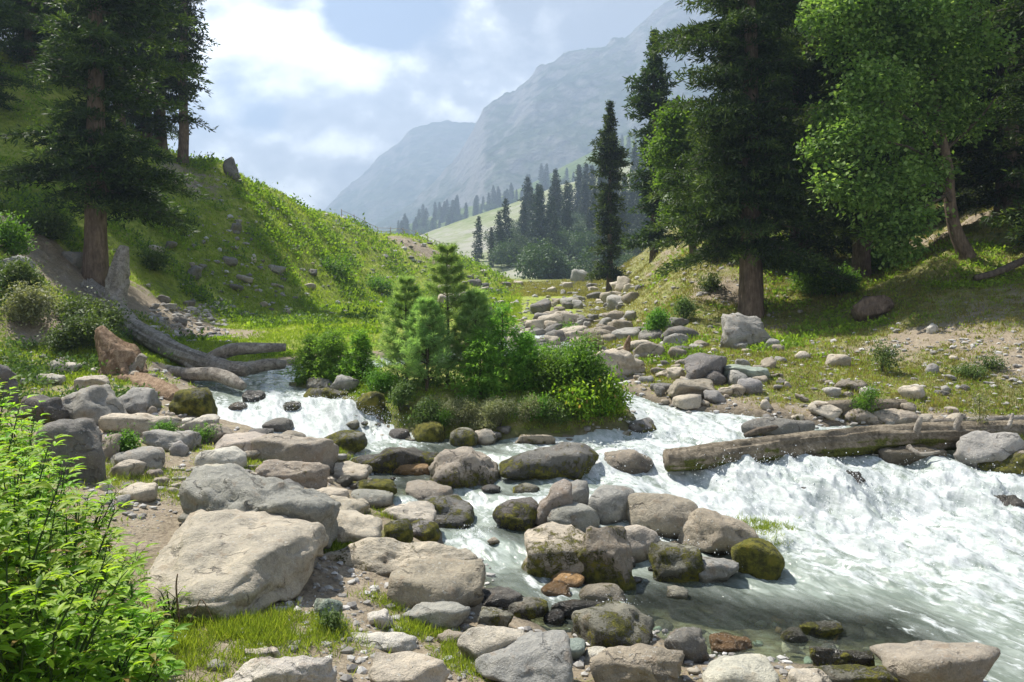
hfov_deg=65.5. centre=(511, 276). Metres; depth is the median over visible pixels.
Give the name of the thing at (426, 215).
fir tree
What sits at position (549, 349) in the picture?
bush
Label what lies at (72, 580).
leafy herb
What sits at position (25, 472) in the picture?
leafy herb
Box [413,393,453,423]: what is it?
bush
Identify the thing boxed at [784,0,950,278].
fir tree
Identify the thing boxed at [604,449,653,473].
boulder
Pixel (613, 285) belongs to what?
boulder
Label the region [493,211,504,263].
fir tree
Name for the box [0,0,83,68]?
fir tree
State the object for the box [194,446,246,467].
boulder
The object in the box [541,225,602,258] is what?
broadleaf tree
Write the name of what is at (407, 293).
young pine
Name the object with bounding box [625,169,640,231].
fir tree
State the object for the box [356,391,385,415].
boulder
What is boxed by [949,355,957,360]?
stone
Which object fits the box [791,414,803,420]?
stone
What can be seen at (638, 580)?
stone
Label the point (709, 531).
boulder
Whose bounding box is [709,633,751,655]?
boulder
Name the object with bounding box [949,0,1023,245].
fir tree
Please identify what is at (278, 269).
boulder
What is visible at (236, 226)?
boulder
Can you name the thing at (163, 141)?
fir tree
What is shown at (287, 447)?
boulder
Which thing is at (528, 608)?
boulder
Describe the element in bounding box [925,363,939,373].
boulder
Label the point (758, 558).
boulder
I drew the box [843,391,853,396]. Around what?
stone
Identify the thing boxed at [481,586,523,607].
boulder
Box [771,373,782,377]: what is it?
stone
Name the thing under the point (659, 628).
stone
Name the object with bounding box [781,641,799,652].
stone
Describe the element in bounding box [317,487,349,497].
boulder
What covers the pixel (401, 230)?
fir tree
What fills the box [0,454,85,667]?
leafy herb
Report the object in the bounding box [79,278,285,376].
fallen tree
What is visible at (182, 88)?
fir tree
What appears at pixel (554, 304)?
boulder
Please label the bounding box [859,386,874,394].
boulder
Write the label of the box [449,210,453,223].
fir tree
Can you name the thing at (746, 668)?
boulder
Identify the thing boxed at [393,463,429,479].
boulder
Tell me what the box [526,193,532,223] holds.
fir tree
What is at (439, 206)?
fir tree
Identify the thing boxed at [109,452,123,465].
stone
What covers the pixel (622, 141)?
fir tree
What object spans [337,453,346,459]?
stone
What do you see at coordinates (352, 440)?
boulder
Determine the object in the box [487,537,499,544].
stone
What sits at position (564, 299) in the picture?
boulder
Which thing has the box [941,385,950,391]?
stone
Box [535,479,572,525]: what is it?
boulder
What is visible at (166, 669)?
leafy herb
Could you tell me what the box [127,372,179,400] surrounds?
rotten log
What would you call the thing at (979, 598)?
river
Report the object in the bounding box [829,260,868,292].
bush
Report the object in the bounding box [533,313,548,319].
boulder
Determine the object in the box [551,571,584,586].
boulder
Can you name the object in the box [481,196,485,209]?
fir tree
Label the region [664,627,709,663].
boulder
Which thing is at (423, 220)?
fir tree
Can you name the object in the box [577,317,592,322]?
boulder
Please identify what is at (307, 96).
sky
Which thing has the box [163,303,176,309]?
stone
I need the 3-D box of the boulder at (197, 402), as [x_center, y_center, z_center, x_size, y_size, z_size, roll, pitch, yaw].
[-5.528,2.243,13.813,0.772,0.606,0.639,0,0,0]
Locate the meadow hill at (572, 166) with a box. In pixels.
[382,107,703,233]
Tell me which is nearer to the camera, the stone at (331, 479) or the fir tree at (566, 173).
the stone at (331, 479)
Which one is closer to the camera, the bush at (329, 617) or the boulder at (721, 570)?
the bush at (329, 617)
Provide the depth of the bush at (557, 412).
14.44 m
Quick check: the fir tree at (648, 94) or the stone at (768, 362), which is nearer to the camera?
the stone at (768, 362)
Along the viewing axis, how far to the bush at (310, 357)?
17.81 m
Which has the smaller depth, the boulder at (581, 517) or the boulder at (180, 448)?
the boulder at (581, 517)
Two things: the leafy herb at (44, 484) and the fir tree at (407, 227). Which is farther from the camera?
the fir tree at (407, 227)
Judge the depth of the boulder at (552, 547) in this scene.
9.13 m
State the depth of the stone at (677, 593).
8.58 m
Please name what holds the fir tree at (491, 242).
on the grassy hill at (460, 233)
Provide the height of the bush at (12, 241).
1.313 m
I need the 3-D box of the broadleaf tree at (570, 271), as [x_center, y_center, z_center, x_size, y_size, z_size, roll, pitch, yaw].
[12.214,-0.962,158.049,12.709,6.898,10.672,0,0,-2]
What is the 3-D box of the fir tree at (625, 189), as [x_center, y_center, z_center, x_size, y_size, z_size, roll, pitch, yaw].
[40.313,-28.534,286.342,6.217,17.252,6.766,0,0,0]
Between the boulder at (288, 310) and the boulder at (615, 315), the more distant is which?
the boulder at (288, 310)
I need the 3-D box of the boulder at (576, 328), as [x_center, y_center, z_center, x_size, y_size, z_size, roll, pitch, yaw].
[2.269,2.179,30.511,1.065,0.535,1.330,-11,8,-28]
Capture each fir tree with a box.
[0,0,23,52]
[0,0,27,41]
[0,0,55,110]
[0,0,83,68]
[0,0,214,286]
[1,3,70,63]
[39,6,87,89]
[67,0,173,131]
[126,0,199,139]
[130,0,213,149]
[142,0,220,164]
[399,220,404,233]
[402,213,406,231]
[404,218,409,232]
[411,217,418,232]
[420,215,427,227]
[424,207,429,221]
[430,218,434,229]
[432,210,437,228]
[436,202,440,218]
[440,207,444,222]
[442,201,446,219]
[445,214,450,225]
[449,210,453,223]
[451,200,458,214]
[462,202,468,219]
[471,216,485,261]
[472,201,478,215]
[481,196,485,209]
[486,193,491,204]
[486,227,495,267]
[491,191,497,203]
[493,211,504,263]
[500,198,515,243]
[501,191,507,206]
[506,189,509,203]
[509,185,514,202]
[514,189,518,200]
[515,202,530,244]
[518,177,534,227]
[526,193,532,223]
[526,194,539,241]
[527,185,550,251]
[536,184,547,213]
[537,163,543,182]
[541,171,548,190]
[543,164,550,180]
[543,196,558,242]
[545,169,562,214]
[546,176,564,231]
[546,209,560,251]
[558,206,569,233]
[559,180,576,232]
[563,202,572,232]
[564,168,569,179]
[567,184,578,214]
[571,164,582,211]
[573,174,582,208]
[576,180,590,224]
[577,174,588,215]
[578,179,590,217]
[581,163,591,184]
[583,206,595,232]
[584,99,633,291]
[585,182,598,232]
[587,165,597,208]
[593,188,606,258]
[597,174,604,191]
[615,193,631,256]
[617,27,678,262]
[620,134,624,145]
[620,174,628,204]
[620,195,631,233]
[625,134,631,155]
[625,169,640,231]
[626,176,635,220]
[628,143,639,183]
[631,188,642,232]
[633,157,641,181]
[637,177,645,230]
[640,203,650,229]
[644,0,862,317]
[704,2,793,179]
[705,0,886,256]
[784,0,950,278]
[805,7,872,212]
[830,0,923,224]
[899,0,1023,218]
[907,0,990,205]
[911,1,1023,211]
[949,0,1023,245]
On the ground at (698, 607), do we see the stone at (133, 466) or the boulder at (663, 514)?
the stone at (133, 466)
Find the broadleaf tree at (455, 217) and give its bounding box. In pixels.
[442,212,463,222]
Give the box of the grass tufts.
[3,434,1023,681]
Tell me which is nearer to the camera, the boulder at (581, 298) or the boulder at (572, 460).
the boulder at (572, 460)
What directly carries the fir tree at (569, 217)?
on the grassy hill at (460, 233)
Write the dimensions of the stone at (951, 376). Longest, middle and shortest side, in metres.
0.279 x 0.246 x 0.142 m
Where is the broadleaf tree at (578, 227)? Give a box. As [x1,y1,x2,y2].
[571,219,586,234]
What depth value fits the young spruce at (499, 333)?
15.76 m
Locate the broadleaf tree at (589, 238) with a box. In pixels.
[564,226,627,259]
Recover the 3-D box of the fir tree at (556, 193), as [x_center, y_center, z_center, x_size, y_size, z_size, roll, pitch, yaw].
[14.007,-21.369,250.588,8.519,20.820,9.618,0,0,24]
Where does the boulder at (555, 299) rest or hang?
on the ground at (698, 607)
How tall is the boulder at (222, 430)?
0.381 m
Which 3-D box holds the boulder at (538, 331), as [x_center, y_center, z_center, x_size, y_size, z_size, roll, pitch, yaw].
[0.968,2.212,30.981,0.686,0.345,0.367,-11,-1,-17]
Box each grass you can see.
[0,49,1023,437]
[0,333,493,681]
[497,126,1023,419]
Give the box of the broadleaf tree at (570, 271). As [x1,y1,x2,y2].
[554,256,592,277]
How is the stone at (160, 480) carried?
on the ground at (698, 607)
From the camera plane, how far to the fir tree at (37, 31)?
45.52 m
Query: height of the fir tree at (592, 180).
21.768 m
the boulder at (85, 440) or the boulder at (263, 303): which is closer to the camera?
the boulder at (85, 440)
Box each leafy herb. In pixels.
[0,375,23,478]
[0,386,34,510]
[0,400,51,482]
[0,417,59,519]
[0,434,72,640]
[0,441,61,575]
[0,444,13,536]
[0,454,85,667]
[0,460,88,663]
[0,464,22,635]
[0,530,104,681]
[0,542,123,681]
[0,561,147,681]
[11,440,89,580]
[13,489,134,627]
[14,554,130,671]
[36,527,141,621]
[37,477,130,572]
[41,606,161,681]
[74,586,170,671]
[75,531,158,619]
[88,606,190,681]
[97,569,178,667]
[149,585,195,625]
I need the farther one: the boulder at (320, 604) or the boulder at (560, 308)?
the boulder at (560, 308)
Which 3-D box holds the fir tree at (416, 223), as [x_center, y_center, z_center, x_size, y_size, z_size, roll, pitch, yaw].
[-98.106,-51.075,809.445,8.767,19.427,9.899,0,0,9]
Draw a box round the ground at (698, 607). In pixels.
[0,51,1023,681]
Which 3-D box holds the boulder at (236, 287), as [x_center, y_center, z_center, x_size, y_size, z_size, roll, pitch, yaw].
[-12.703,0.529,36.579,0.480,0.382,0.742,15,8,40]
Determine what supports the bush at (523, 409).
on the ground at (698, 607)
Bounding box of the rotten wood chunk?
[111,373,128,381]
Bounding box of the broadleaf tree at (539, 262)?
[508,236,605,279]
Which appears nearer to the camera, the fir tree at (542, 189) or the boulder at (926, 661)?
the boulder at (926, 661)
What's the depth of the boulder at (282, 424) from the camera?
14.63 m
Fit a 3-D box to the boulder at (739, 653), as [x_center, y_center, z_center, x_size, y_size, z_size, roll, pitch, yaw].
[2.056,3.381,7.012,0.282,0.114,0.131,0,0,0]
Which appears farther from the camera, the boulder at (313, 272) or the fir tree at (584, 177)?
the fir tree at (584, 177)
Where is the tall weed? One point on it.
(979, 405)
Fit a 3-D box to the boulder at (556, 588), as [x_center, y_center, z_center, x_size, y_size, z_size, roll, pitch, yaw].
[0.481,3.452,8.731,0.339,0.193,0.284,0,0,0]
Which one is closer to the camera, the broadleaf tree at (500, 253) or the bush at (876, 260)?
the bush at (876, 260)
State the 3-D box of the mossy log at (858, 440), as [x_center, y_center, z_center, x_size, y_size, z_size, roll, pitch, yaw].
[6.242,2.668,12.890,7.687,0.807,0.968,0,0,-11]
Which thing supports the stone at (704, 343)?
on the ground at (698, 607)
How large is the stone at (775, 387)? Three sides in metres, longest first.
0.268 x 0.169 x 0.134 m
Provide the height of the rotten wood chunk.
0.497 m
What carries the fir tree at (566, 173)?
on the meadow hill at (572, 166)
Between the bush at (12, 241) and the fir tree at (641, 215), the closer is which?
the bush at (12, 241)
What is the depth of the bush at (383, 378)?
16.03 m
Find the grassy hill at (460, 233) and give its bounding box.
[420,154,723,278]
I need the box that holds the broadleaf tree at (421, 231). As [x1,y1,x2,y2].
[412,228,429,236]
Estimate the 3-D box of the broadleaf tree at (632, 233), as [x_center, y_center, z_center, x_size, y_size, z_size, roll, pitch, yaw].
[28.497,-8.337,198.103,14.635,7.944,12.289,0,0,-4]
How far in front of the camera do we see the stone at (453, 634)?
6.94 m
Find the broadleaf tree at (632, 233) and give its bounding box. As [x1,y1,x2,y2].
[605,228,640,254]
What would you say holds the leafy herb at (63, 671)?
on the ground at (698, 607)
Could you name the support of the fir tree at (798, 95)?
on the ground at (698, 607)
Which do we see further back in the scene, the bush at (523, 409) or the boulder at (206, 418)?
the bush at (523, 409)
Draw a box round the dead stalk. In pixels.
[175,574,213,625]
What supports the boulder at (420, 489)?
on the ground at (698, 607)
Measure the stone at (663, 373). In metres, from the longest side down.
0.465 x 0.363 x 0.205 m
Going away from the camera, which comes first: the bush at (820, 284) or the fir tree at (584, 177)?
the bush at (820, 284)
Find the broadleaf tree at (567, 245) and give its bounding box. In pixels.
[544,230,579,258]
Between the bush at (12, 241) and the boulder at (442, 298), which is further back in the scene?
the boulder at (442, 298)
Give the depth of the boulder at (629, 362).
18.68 m
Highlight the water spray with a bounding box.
[229,381,1023,604]
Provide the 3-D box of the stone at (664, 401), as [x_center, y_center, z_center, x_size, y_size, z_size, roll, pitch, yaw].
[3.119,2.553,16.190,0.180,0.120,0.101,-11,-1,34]
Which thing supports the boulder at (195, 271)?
on the ground at (698, 607)
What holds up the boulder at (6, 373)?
on the ground at (698, 607)
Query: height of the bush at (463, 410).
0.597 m
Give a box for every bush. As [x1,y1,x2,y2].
[0,209,46,254]
[0,250,51,290]
[0,271,67,326]
[13,201,77,239]
[37,321,92,352]
[47,286,138,330]
[48,304,122,349]
[103,422,144,451]
[132,243,174,270]
[149,415,184,431]
[183,420,221,444]
[312,246,364,274]
[314,603,352,632]
[358,365,400,394]
[363,266,397,292]
[386,375,417,411]
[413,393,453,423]
[427,404,455,429]
[438,394,483,426]
[464,405,509,429]
[471,393,517,425]
[513,390,556,421]
[514,392,545,423]
[524,345,578,393]
[530,338,577,360]
[535,393,574,426]
[542,368,608,421]
[552,328,622,394]
[556,319,584,329]
[574,329,608,350]
[585,365,637,417]
[590,387,625,417]
[638,304,676,331]
[670,294,698,319]
[694,266,724,291]
[781,260,823,291]
[787,265,844,295]
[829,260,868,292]
[849,381,887,413]
[864,332,907,372]
[871,241,904,268]
[947,359,990,379]
[970,349,1010,371]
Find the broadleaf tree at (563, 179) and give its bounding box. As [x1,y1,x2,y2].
[558,177,574,184]
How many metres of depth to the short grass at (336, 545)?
15.36 m
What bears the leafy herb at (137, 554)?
on the ground at (698, 607)
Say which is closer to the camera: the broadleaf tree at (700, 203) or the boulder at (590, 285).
the broadleaf tree at (700, 203)
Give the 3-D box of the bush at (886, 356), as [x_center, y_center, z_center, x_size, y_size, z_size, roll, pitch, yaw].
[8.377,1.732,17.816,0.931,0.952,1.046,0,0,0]
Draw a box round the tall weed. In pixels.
[963,390,997,429]
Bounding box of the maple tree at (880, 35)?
[789,0,1023,271]
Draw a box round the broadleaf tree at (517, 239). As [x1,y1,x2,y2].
[492,228,530,249]
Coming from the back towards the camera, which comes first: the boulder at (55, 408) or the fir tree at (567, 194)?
the fir tree at (567, 194)
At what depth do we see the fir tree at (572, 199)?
289.20 m
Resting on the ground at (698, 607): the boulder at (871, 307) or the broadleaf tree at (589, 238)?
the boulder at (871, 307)
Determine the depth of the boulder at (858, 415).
14.89 m
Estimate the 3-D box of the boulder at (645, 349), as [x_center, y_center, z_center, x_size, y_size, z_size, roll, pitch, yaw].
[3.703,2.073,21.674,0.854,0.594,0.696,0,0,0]
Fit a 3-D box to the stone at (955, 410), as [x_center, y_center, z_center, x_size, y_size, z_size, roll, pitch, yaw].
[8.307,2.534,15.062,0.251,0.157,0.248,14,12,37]
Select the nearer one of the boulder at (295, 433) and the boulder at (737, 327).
the boulder at (295, 433)
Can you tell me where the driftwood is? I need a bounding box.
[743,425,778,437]
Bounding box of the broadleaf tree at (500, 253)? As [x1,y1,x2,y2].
[488,238,542,268]
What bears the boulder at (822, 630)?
in the river
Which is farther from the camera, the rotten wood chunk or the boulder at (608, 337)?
the boulder at (608, 337)
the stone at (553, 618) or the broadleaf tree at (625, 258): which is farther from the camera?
the broadleaf tree at (625, 258)
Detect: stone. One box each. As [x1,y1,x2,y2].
[98,483,112,490]
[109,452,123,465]
[109,459,146,478]
[116,494,130,507]
[122,482,157,501]
[129,370,138,374]
[147,406,156,413]
[153,476,169,485]
[158,320,166,324]
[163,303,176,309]
[165,411,174,415]
[167,487,178,493]
[169,482,181,487]
[172,316,187,325]
[179,417,195,426]
[245,450,260,459]
[248,465,258,468]
[328,477,334,483]
[336,474,351,486]
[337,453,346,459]
[346,420,359,429]
[348,483,356,488]
[398,403,409,409]
[436,629,462,643]
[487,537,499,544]
[493,431,501,441]
[496,426,510,433]
[543,609,564,627]
[623,431,631,435]
[631,556,635,566]
[633,576,641,584]
[638,376,653,382]
[649,383,671,391]
[650,367,665,374]
[653,384,664,396]
[653,626,661,630]
[654,619,673,630]
[655,370,666,377]
[660,360,669,364]
[661,399,669,404]
[666,367,685,379]
[667,585,687,601]
[668,347,686,359]
[672,394,701,409]
[675,345,690,349]
[675,359,684,364]
[687,667,700,673]
[689,344,703,348]
[693,340,707,347]
[701,400,709,405]
[703,631,719,641]
[718,387,732,394]
[727,370,747,383]
[731,384,745,395]
[734,342,747,349]
[734,609,750,620]
[735,359,749,365]
[752,375,767,383]
[752,640,762,646]
[760,357,776,367]
[760,399,772,409]
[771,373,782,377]
[771,615,786,625]
[772,344,784,350]
[773,385,782,389]
[774,356,786,362]
[774,626,782,633]
[776,380,785,384]
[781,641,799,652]
[784,381,791,387]
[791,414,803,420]
[793,611,798,618]
[795,393,808,401]
[803,656,812,663]
[807,401,841,420]
[815,602,838,620]
[820,643,836,648]
[831,635,838,643]
[834,379,867,391]
[839,613,848,616]
[840,622,863,638]
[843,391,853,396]
[855,614,873,624]
[862,626,875,638]
[866,623,877,632]
[897,384,924,399]
[900,402,918,411]
[919,414,932,421]
[934,390,949,395]
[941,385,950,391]
[943,374,956,379]
[944,406,958,413]
[946,413,965,419]
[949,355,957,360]
[960,384,969,390]
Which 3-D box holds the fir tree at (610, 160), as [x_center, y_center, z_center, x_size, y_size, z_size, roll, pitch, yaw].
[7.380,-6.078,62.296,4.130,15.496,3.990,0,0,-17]
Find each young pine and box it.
[368,274,430,381]
[388,294,461,391]
[411,242,476,384]
[443,286,511,380]
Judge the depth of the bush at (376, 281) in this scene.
53.62 m
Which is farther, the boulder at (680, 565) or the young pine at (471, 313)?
the young pine at (471, 313)
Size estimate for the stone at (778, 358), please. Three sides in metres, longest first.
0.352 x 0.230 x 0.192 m
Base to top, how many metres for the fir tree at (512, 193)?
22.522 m
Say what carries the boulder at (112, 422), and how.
on the ground at (698, 607)
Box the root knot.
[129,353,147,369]
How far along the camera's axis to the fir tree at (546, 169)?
911.86 m
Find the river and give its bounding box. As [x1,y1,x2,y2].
[193,334,1023,681]
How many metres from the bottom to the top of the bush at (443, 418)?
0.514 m
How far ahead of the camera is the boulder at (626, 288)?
44.77 m
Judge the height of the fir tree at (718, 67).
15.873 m
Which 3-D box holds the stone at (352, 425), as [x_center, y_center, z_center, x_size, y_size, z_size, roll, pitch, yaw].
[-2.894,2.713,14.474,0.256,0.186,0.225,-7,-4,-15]
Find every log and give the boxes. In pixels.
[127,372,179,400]
[162,364,246,390]
[663,413,1023,471]
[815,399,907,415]
[930,415,1023,421]
[973,256,1023,280]
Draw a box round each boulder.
[0,364,18,404]
[1,255,35,273]
[14,394,69,425]
[35,418,105,482]
[36,373,65,383]
[49,360,81,372]
[61,251,82,268]
[61,384,127,425]
[73,375,109,389]
[98,413,181,434]
[102,433,122,460]
[113,446,164,470]
[117,387,161,413]
[142,429,201,451]
[145,508,328,621]
[146,469,162,477]
[148,245,164,255]
[156,295,170,303]
[165,241,177,248]
[168,387,217,416]
[169,440,188,455]
[178,463,340,548]
[180,414,219,430]
[183,300,195,306]
[185,306,196,311]
[186,265,203,279]
[191,463,222,469]
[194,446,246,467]
[201,424,233,443]
[207,659,228,671]
[214,431,264,450]
[222,256,237,265]
[223,157,241,181]
[223,655,336,681]
[228,401,247,409]
[229,284,243,291]
[230,223,241,231]
[236,274,253,282]
[242,390,265,401]
[242,646,280,657]
[248,428,273,433]
[251,433,338,473]
[255,459,329,488]
[259,301,267,306]
[262,417,293,431]
[268,264,285,272]
[282,430,305,436]
[283,308,292,314]
[283,401,300,410]
[284,478,303,488]
[303,387,349,398]
[304,283,315,289]
[306,377,331,388]
[309,269,316,275]
[314,598,342,619]
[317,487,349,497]
[324,430,367,452]
[324,537,477,576]
[330,374,359,391]
[330,495,369,513]
[331,461,372,480]
[335,510,382,543]
[351,447,438,482]
[351,489,393,508]
[351,632,416,653]
[352,479,396,494]
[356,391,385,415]
[367,608,392,628]
[367,651,449,681]
[381,501,436,522]
[384,518,412,542]
[387,558,485,609]
[389,428,409,439]
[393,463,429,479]
[401,601,470,630]
[405,480,452,499]
[411,519,440,541]
[413,421,444,445]
[418,494,474,528]
[428,446,500,488]
[437,293,453,303]
[450,427,477,448]
[457,625,524,659]
[468,279,481,286]
[474,630,573,681]
[475,428,495,444]
[477,606,513,626]
[481,484,500,493]
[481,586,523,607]
[492,497,538,538]
[499,442,598,479]
[501,597,548,619]
[513,483,539,492]
[515,434,555,444]
[521,521,584,577]
[525,319,544,329]
[530,298,550,313]
[530,328,545,334]
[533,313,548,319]
[534,338,545,342]
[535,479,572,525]
[538,313,564,323]
[541,580,571,600]
[543,309,558,313]
[544,320,557,327]
[544,335,560,345]
[545,323,563,333]
[545,330,565,341]
[547,287,556,292]
[547,502,599,532]
[551,298,560,303]
[551,301,557,306]
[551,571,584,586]
[551,599,601,624]
[553,306,564,310]
[554,311,579,325]
[560,297,575,304]
[560,326,588,331]
[562,282,572,287]
[562,302,573,308]
[564,330,582,337]
[570,269,587,281]
[570,637,586,660]
[571,479,588,504]
[571,600,654,647]
[572,300,582,308]
[575,295,585,300]
[576,320,585,325]
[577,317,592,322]
[577,525,635,604]
[579,583,625,602]
[582,328,611,339]
[583,321,590,326]
[584,646,604,661]
[586,283,596,287]
[586,292,602,299]
[588,286,598,291]
[588,484,634,524]
[589,314,598,319]
[590,643,684,681]
[595,348,645,380]
[598,317,611,324]
[599,325,616,331]
[600,291,621,302]
[600,333,616,342]
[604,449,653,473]
[606,295,621,309]
[606,310,624,319]
[607,319,633,328]
[609,281,616,290]
[611,327,639,339]
[615,276,630,291]
[615,304,623,308]
[616,344,633,349]
[621,292,639,303]
[623,284,634,292]
[624,310,636,319]
[624,524,660,562]
[626,492,697,538]
[629,417,655,433]
[631,340,650,347]
[633,342,664,356]
[638,329,662,340]
[648,541,704,589]
[660,325,698,339]
[661,333,688,346]
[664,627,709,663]
[666,378,715,397]
[670,317,688,325]
[678,508,758,555]
[684,352,726,379]
[698,556,738,587]
[701,654,778,681]
[703,390,725,403]
[704,371,726,385]
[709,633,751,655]
[720,312,771,348]
[723,364,769,377]
[731,537,784,579]
[733,652,754,655]
[737,378,762,393]
[741,417,814,436]
[766,338,779,347]
[780,627,808,645]
[787,668,831,681]
[794,351,810,359]
[798,620,842,641]
[806,664,898,681]
[809,646,874,666]
[823,387,841,396]
[825,354,850,366]
[841,408,884,425]
[846,470,865,484]
[851,295,894,321]
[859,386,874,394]
[869,640,1000,681]
[872,408,918,423]
[877,444,946,465]
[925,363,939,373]
[926,323,938,333]
[953,430,1023,467]
[977,448,1023,473]
[994,494,1023,507]
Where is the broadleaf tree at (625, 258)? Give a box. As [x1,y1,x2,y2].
[613,250,637,267]
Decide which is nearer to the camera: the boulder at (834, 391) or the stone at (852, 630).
the stone at (852, 630)
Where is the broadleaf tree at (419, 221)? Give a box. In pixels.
[417,217,435,228]
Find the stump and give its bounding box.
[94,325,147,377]
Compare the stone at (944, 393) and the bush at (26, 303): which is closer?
the stone at (944, 393)
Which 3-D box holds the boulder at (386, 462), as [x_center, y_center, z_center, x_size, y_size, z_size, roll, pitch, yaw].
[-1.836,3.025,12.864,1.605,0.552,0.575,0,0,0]
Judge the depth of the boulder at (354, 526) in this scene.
9.01 m
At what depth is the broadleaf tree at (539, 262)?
147.62 m
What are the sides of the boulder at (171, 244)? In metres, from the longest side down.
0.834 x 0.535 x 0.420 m
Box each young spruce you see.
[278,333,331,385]
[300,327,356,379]
[326,327,379,380]
[443,324,515,403]
[481,300,536,391]
[496,328,547,394]
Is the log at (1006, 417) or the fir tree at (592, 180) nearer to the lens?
the log at (1006, 417)
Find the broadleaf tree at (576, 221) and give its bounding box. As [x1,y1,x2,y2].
[557,213,586,225]
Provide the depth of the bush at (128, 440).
10.71 m
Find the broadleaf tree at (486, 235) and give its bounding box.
[483,224,528,248]
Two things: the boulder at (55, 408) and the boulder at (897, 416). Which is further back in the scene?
the boulder at (897, 416)
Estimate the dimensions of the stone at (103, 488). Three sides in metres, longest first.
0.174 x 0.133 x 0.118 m
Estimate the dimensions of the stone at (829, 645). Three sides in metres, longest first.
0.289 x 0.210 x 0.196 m
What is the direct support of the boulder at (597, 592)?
in the river
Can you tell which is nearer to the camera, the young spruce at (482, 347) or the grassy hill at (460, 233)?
the young spruce at (482, 347)
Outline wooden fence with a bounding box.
[341,209,445,244]
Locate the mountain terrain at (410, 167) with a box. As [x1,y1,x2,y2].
[324,120,475,228]
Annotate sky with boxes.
[1,0,668,210]
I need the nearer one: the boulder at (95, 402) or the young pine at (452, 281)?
the boulder at (95, 402)
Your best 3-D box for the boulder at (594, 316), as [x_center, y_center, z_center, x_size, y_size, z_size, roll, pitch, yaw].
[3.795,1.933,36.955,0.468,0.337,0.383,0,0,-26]
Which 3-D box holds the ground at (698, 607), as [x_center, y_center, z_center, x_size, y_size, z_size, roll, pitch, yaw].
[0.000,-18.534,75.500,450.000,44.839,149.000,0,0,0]
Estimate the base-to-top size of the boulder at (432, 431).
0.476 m
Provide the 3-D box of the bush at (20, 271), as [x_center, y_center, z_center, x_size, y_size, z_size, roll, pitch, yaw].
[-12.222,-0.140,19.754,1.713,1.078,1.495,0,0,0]
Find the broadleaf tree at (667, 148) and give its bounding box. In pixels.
[636,93,709,254]
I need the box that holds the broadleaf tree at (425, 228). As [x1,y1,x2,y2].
[413,226,435,232]
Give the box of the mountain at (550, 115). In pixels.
[371,0,733,232]
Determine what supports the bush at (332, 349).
on the ground at (698, 607)
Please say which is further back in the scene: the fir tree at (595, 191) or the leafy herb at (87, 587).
the fir tree at (595, 191)
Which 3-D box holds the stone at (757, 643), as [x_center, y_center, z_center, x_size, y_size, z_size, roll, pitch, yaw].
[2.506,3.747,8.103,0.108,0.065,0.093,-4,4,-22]
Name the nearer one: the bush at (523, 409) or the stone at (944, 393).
the bush at (523, 409)
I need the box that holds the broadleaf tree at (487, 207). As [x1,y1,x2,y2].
[483,204,499,211]
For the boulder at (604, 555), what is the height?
0.855 m
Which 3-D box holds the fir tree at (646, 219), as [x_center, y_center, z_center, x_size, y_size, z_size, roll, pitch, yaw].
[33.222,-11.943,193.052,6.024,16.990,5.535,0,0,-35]
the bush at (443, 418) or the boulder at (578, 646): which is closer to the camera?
the boulder at (578, 646)
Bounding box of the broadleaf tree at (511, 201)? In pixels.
[500,199,517,203]
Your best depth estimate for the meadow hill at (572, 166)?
928.10 m
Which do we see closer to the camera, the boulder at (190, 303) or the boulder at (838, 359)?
the boulder at (838, 359)
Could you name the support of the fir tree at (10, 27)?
on the ground at (698, 607)
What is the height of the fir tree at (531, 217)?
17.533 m
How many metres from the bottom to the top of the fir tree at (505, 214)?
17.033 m
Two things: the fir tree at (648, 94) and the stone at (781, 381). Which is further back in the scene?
the fir tree at (648, 94)
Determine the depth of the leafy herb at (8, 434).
6.56 m
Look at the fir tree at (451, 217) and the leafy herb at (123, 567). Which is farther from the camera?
the fir tree at (451, 217)
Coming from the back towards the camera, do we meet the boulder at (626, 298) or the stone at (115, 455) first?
the boulder at (626, 298)
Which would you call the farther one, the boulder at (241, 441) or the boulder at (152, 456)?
the boulder at (241, 441)
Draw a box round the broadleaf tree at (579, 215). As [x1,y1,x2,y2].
[545,210,584,224]
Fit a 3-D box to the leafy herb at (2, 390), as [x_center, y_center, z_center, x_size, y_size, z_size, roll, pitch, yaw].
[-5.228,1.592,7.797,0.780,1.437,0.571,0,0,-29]
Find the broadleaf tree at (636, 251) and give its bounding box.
[628,246,647,256]
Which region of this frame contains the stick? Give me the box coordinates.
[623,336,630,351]
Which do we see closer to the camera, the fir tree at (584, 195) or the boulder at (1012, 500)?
the boulder at (1012, 500)
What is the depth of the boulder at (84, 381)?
15.22 m
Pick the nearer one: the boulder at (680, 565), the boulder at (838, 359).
the boulder at (680, 565)
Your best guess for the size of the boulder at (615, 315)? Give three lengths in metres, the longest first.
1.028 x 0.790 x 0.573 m
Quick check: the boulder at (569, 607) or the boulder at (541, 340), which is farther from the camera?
the boulder at (541, 340)
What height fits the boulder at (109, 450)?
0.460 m
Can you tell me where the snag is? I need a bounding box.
[104,245,130,306]
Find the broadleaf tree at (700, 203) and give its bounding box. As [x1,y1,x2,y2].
[677,159,739,263]
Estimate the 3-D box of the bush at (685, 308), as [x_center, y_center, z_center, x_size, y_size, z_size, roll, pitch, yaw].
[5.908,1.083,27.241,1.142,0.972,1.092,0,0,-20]
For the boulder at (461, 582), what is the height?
0.479 m

